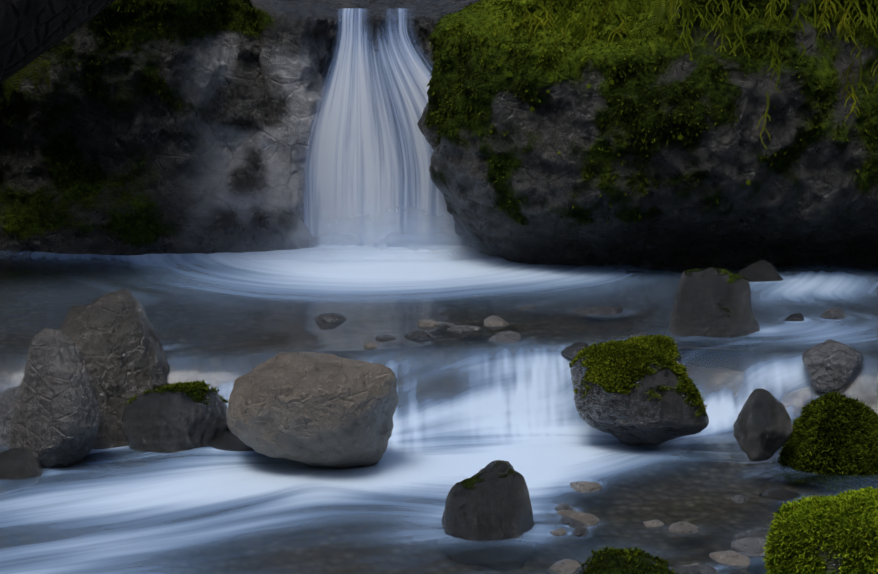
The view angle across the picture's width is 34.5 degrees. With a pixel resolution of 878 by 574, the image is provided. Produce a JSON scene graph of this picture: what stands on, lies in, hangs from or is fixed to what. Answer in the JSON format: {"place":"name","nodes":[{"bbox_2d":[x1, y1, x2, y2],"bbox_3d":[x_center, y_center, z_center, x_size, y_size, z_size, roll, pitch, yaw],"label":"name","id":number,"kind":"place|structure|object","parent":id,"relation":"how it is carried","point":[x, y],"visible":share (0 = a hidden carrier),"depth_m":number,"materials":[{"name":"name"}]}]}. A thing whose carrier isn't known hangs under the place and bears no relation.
{"place":"outdoors","nodes":[
{"label":"outdoors","id":0,"kind":"place"},
{"bbox_2d":[142,240,504,259],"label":"foam","id":1,"kind":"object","parent":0,"point":[447,255],"depth_m":5.80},
{"bbox_2d":[192,212,481,253],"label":"water spray","id":2,"kind":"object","parent":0,"point":[398,243],"depth_m":5.94,"materials":[{"name":"white liquid"}]},
{"bbox_2d":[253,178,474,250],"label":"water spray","id":3,"kind":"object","parent":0,"point":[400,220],"depth_m":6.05,"materials":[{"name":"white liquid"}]},
{"bbox_2d":[0,229,877,573],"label":"stream water","id":4,"kind":"structure","parent":0,"point":[470,405],"depth_m":4.17,"materials":[{"name":"blue liquid"}]},
{"bbox_2d":[9,328,100,467],"bbox_3d":[-1.046,0.319,3.850,0.258,0.420,0.218,0,11,-1],"label":"grey rock","id":5,"kind":"object","parent":4,"relation":"on","point":[56,418],"visible":0.96,"depth_m":3.77,"materials":[{"name":"grey stone"}]},
{"bbox_2d":[227,351,398,467],"bbox_3d":[-0.344,0.336,3.836,0.470,0.312,0.396,0,11,-1],"label":"tan rock","id":6,"kind":"object","parent":4,"relation":"on","point":[315,409],"visible":1,"depth_m":3.70,"materials":[{"name":"stone"}]},
{"bbox_2d":[314,313,346,322],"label":"pebble","id":7,"kind":"object","parent":4,"relation":"in","point":[329,317],"visible":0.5,"depth_m":4.69,"materials":[{"name":"grey stone"}]},
{"bbox_2d":[364,342,376,348],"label":"pebble","id":8,"kind":"object","parent":4,"relation":"in","point":[371,345],"visible":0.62,"depth_m":4.33,"materials":[{"name":"beige stone"}]},
{"bbox_2d":[290,8,465,246],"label":"waterfall","id":9,"kind":"structure","parent":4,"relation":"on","point":[355,138],"depth_m":6.21,"materials":[{"name":"liquid"}]},
{"bbox_2d":[375,334,395,339],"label":"pebble","id":10,"kind":"object","parent":4,"relation":"in","point":[384,337],"visible":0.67,"depth_m":4.44,"materials":[{"name":"grey stone"}]},
{"bbox_2d":[404,329,433,338],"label":"pebble","id":11,"kind":"object","parent":4,"relation":"on","point":[417,334],"visible":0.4,"depth_m":4.44,"materials":[{"name":"grey stone"}]},
{"bbox_2d":[417,319,439,326],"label":"pebble","id":12,"kind":"object","parent":4,"relation":"on","point":[424,322],"visible":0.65,"depth_m":4.64,"materials":[{"name":"grey stone"}]},
{"bbox_2d":[437,321,454,325],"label":"pebble","id":13,"kind":"object","parent":4,"relation":"on","point":[441,323],"visible":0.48,"depth_m":4.64,"materials":[{"name":"grey stone"}]},
{"bbox_2d":[447,325,480,332],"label":"pebble","id":14,"kind":"object","parent":4,"relation":"on","point":[463,329],"visible":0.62,"depth_m":4.53,"materials":[{"name":"grey stone"}]},
{"bbox_2d":[484,315,508,326],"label":"pebble","id":15,"kind":"object","parent":4,"relation":"in","point":[493,321],"visible":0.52,"depth_m":4.63,"materials":[{"name":"grey stone"}]},
{"bbox_2d":[489,331,520,342],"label":"pebble","id":16,"kind":"object","parent":4,"relation":"in","point":[508,336],"visible":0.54,"depth_m":4.42,"materials":[{"name":"grey stone"}]},
{"bbox_2d":[517,305,536,309],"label":"pebble","id":17,"kind":"object","parent":4,"relation":"in","point":[525,307],"visible":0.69,"depth_m":4.89,"materials":[{"name":"grey stone"}]},
{"bbox_2d":[550,528,565,535],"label":"pebble","id":18,"kind":"object","parent":4,"relation":"on","point":[560,532],"visible":1,"depth_m":3.34,"materials":[{"name":"grey stone"}]},
{"bbox_2d":[555,503,572,510],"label":"pebble","id":19,"kind":"object","parent":4,"relation":"in","point":[562,506],"visible":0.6,"depth_m":3.50,"materials":[{"name":"grey stone"}]},
{"bbox_2d":[551,559,580,573],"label":"pebble","id":20,"kind":"object","parent":4,"relation":"in","point":[567,566],"visible":0.73,"depth_m":3.12,"materials":[{"name":"grey stone"}]},
{"bbox_2d":[556,510,578,516],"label":"pebble","id":21,"kind":"object","parent":4,"relation":"on","point":[566,513],"visible":0.58,"depth_m":3.47,"materials":[{"name":"grey stone"}]},
{"bbox_2d":[561,516,577,524],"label":"pebble","id":22,"kind":"object","parent":4,"relation":"on","point":[567,520],"visible":0.54,"depth_m":3.41,"materials":[{"name":"grey stone"}]},
{"bbox_2d":[561,342,588,359],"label":"rock","id":23,"kind":"object","parent":4,"relation":"on","point":[571,351],"visible":0.54,"depth_m":4.28,"materials":[{"name":"grey stone"}]},
{"bbox_2d":[568,520,587,528],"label":"pebble","id":24,"kind":"object","parent":4,"relation":"on","point":[578,524],"visible":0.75,"depth_m":3.39,"materials":[{"name":"grey stone"}]},
{"bbox_2d":[573,526,588,536],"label":"pebble","id":25,"kind":"object","parent":4,"relation":"in","point":[580,531],"visible":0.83,"depth_m":3.35,"materials":[{"name":"grey stone"}]},
{"bbox_2d":[570,512,598,525],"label":"pebble","id":26,"kind":"object","parent":4,"relation":"in","point":[590,519],"visible":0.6,"depth_m":3.41,"materials":[{"name":"grey stone"}]},
{"bbox_2d":[570,481,600,492],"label":"pebble","id":27,"kind":"object","parent":4,"relation":"in","point":[583,486],"visible":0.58,"depth_m":3.65,"materials":[{"name":"grey stone"}]},
{"bbox_2d":[571,306,622,314],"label":"rock","id":28,"kind":"object","parent":4,"relation":"on","point":[605,310],"visible":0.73,"depth_m":4.82,"materials":[{"name":"grey stone"}]},
{"bbox_2d":[572,551,676,573],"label":"rock","id":29,"kind":"object","parent":4,"relation":"in","point":[648,561],"visible":0.67,"depth_m":3.04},
{"bbox_2d":[578,545,677,573],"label":"rock moss tufts","id":30,"kind":"object","parent":29,"relation":"on","point":[619,551],"visible":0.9,"depth_m":3.06,"materials":[{"name":"green plant"}]},
{"bbox_2d":[626,332,642,339],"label":"rock","id":31,"kind":"object","parent":4,"relation":"in","point":[636,334],"visible":0.17,"depth_m":4.40,"materials":[{"name":"grey stone"}]},
{"bbox_2d":[570,342,708,445],"bbox_3d":[0.553,0.300,3.977,0.395,0.312,0.277,8,14,35],"label":"mossy rock","id":32,"kind":"object","parent":4,"relation":"on","point":[636,417],"visible":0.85,"depth_m":3.88,"materials":[{"name":"grey stone"}]},
{"bbox_2d":[569,334,706,415],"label":"rock moss tufts","id":33,"kind":"object","parent":32,"relation":"on","point":[594,372],"visible":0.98,"depth_m":3.91,"materials":[{"name":"green plant"}]},
{"bbox_2d":[643,519,664,526],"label":"pebble","id":34,"kind":"object","parent":4,"relation":"on","point":[654,523],"visible":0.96,"depth_m":3.40,"materials":[{"name":"grey stone"}]},
{"bbox_2d":[669,521,699,533],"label":"pebble","id":35,"kind":"object","parent":4,"relation":"in","point":[681,527],"visible":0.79,"depth_m":3.36,"materials":[{"name":"grey stone"}]},
{"bbox_2d":[667,564,718,573],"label":"rock","id":36,"kind":"object","parent":4,"relation":"in","point":[698,569],"visible":0.81,"depth_m":3.03,"materials":[{"name":"grey stone"}]},
{"bbox_2d":[709,551,749,565],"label":"pebble","id":37,"kind":"object","parent":4,"relation":"on","point":[731,558],"visible":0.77,"depth_m":3.17,"materials":[{"name":"grey stone"}]},
{"bbox_2d":[731,495,748,502],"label":"pebble","id":38,"kind":"object","parent":4,"relation":"in","point":[740,498],"visible":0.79,"depth_m":3.56,"materials":[{"name":"grey stone"}]},
{"bbox_2d":[730,568,749,573],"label":"rock","id":39,"kind":"object","parent":4,"relation":"in","point":[742,571],"visible":1,"depth_m":3.04,"materials":[{"name":"grey stone"}]},
{"bbox_2d":[730,537,767,556],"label":"rock","id":40,"kind":"object","parent":4,"relation":"on","point":[751,546],"visible":0.54,"depth_m":3.23,"materials":[{"name":"grey stone"}]},
{"bbox_2d":[733,529,770,538],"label":"pebble","id":41,"kind":"object","parent":4,"relation":"on","point":[761,533],"visible":0.25,"depth_m":3.31,"materials":[{"name":"grey stone"}]},
{"bbox_2d":[738,260,782,281],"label":"rock","id":42,"kind":"object","parent":4,"relation":"in","point":[761,271],"visible":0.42,"depth_m":5.38,"materials":[{"name":"grey stone"}]},
{"bbox_2d":[733,388,792,461],"bbox_3d":[0.869,0.369,3.821,0.152,0.191,0.158,-9,14,-38],"label":"rock","id":43,"kind":"object","parent":4,"relation":"on","point":[762,428],"visible":1,"depth_m":3.77,"materials":[{"name":"grey stone"}]},
{"bbox_2d":[762,488,798,499],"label":"rock","id":44,"kind":"object","parent":4,"relation":"in","point":[776,493],"visible":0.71,"depth_m":3.59,"materials":[{"name":"grey stone"}]},
{"bbox_2d":[784,313,803,320],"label":"rock","id":45,"kind":"object","parent":4,"relation":"in","point":[796,317],"visible":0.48,"depth_m":4.70,"materials":[{"name":"grey stone"}]},
{"bbox_2d":[820,307,845,319],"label":"rock","id":46,"kind":"object","parent":4,"relation":"in","point":[836,313],"visible":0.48,"depth_m":4.73,"materials":[{"name":"grey stone"}]},
{"bbox_2d":[802,339,863,393],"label":"grey rock","id":47,"kind":"object","parent":4,"relation":"on","point":[831,365],"visible":1,"depth_m":4.13,"materials":[{"name":"grey stone"}]},
{"bbox_2d":[0,0,877,265],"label":"cliff rock","id":48,"kind":"object","parent":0,"point":[225,155],"visible":0.38,"depth_m":5.63,"materials":[{"name":"grey stone"}]},
{"bbox_2d":[2,0,695,100],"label":"fern fronds","id":49,"kind":"object","parent":48,"relation":"attached to","point":[47,75],"visible":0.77,"depth_m":5.86,"materials":[{"name":"green plant"}]},
{"bbox_2d":[0,0,877,242],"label":"cliff moss tufts","id":50,"kind":"object","parent":48,"relation":"on","point":[477,107],"visible":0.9,"depth_m":5.42,"materials":[{"name":"green plant"}]},
{"bbox_2d":[480,0,750,187],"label":"round leaves","id":51,"kind":"object","parent":48,"relation":"on","point":[679,137],"visible":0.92,"depth_m":5.29,"materials":[{"name":"green plant"}]},
{"bbox_2d":[441,0,877,64],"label":"cliff moss tufts","id":52,"kind":"object","parent":48,"relation":"on","point":[579,45],"visible":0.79,"depth_m":5.33,"materials":[{"name":"green plant"}]},
{"bbox_2d":[481,0,877,148],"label":"hanging moss strands","id":53,"kind":"object","parent":48,"relation":"on","point":[584,28],"visible":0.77,"depth_m":5.28},
{"bbox_3d":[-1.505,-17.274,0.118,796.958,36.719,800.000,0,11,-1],"label":"stream bed","id":54,"kind":"structure","parent":0,"visible":0},
{"bbox_2d":[0,385,20,444],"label":"rock","id":55,"kind":"object","parent":54,"relation":"on","point":[8,396],"visible":0.06,"depth_m":4.05,"materials":[{"name":"grey stone"}]},
{"bbox_2d":[0,447,41,479],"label":"rock","id":56,"kind":"object","parent":54,"relation":"on","point":[20,463],"visible":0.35,"depth_m":3.73,"materials":[{"name":"grey stone"}]},
{"bbox_2d":[0,0,115,82],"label":"trunk","id":57,"kind":"object","parent":54,"relation":"on","point":[31,31],"visible":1,"depth_m":5.22,"materials":[{"name":"brown wood"}]},
{"bbox_2d":[60,289,169,448],"bbox_3d":[-0.979,0.275,4.141,0.396,0.554,0.383,0,11,-1],"label":"rock","id":58,"kind":"object","parent":54,"relation":"on","point":[113,336],"visible":0.4,"depth_m":4.02,"materials":[{"name":"grey stone"}]},
{"bbox_2d":[121,385,228,452],"bbox_3d":[-0.732,0.441,4.121,0.328,0.386,0.381,0,11,-1],"label":"mossy rock","id":59,"kind":"object","parent":54,"relation":"on","point":[164,421],"visible":0.48,"depth_m":3.95,"materials":[{"name":"grey stone"}]},
{"bbox_2d":[122,379,228,404],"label":"rock moss tufts","id":60,"kind":"object","parent":59,"relation":"on","point":[187,384],"visible":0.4,"depth_m":3.98,"materials":[{"name":"green plant"}]},
{"bbox_2d":[208,429,254,450],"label":"rock","id":61,"kind":"object","parent":54,"relation":"on","point":[228,440],"visible":0.04,"depth_m":3.98,"materials":[{"name":"grey stone"}]},
{"bbox_2d":[441,460,534,540],"bbox_3d":[0.113,0.620,3.388,0.238,0.393,0.248,0,11,-1],"label":"rock","id":62,"kind":"object","parent":54,"relation":"on","point":[490,501],"visible":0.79,"depth_m":3.33,"materials":[{"name":"grey stone"}]},
{"bbox_2d":[669,267,759,337],"bbox_3d":[0.888,0.172,4.601,0.309,0.489,0.272,0,11,-1],"label":"tall rock","id":63,"kind":"object","parent":54,"relation":"on","point":[711,302],"visible":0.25,"depth_m":4.49,"materials":[{"name":"grey stone"}]},
{"bbox_2d":[769,502,877,573],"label":"rock","id":64,"kind":"object","parent":54,"relation":"on","point":[831,563],"visible":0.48,"depth_m":2.92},
{"bbox_2d":[762,485,877,573],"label":"rock moss tufts","id":65,"kind":"object","parent":64,"relation":"on","point":[867,498],"visible":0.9,"depth_m":2.94,"materials":[{"name":"green plant"}]},
{"bbox_2d":[790,398,877,473],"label":"rock","id":66,"kind":"object","parent":54,"relation":"on","point":[829,460],"visible":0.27,"depth_m":3.78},
{"bbox_2d":[778,391,877,475],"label":"rock moss tufts","id":67,"kind":"object","parent":66,"relation":"on","point":[794,449],"visible":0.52,"depth_m":3.80,"materials":[{"name":"green plant"}]}
]}

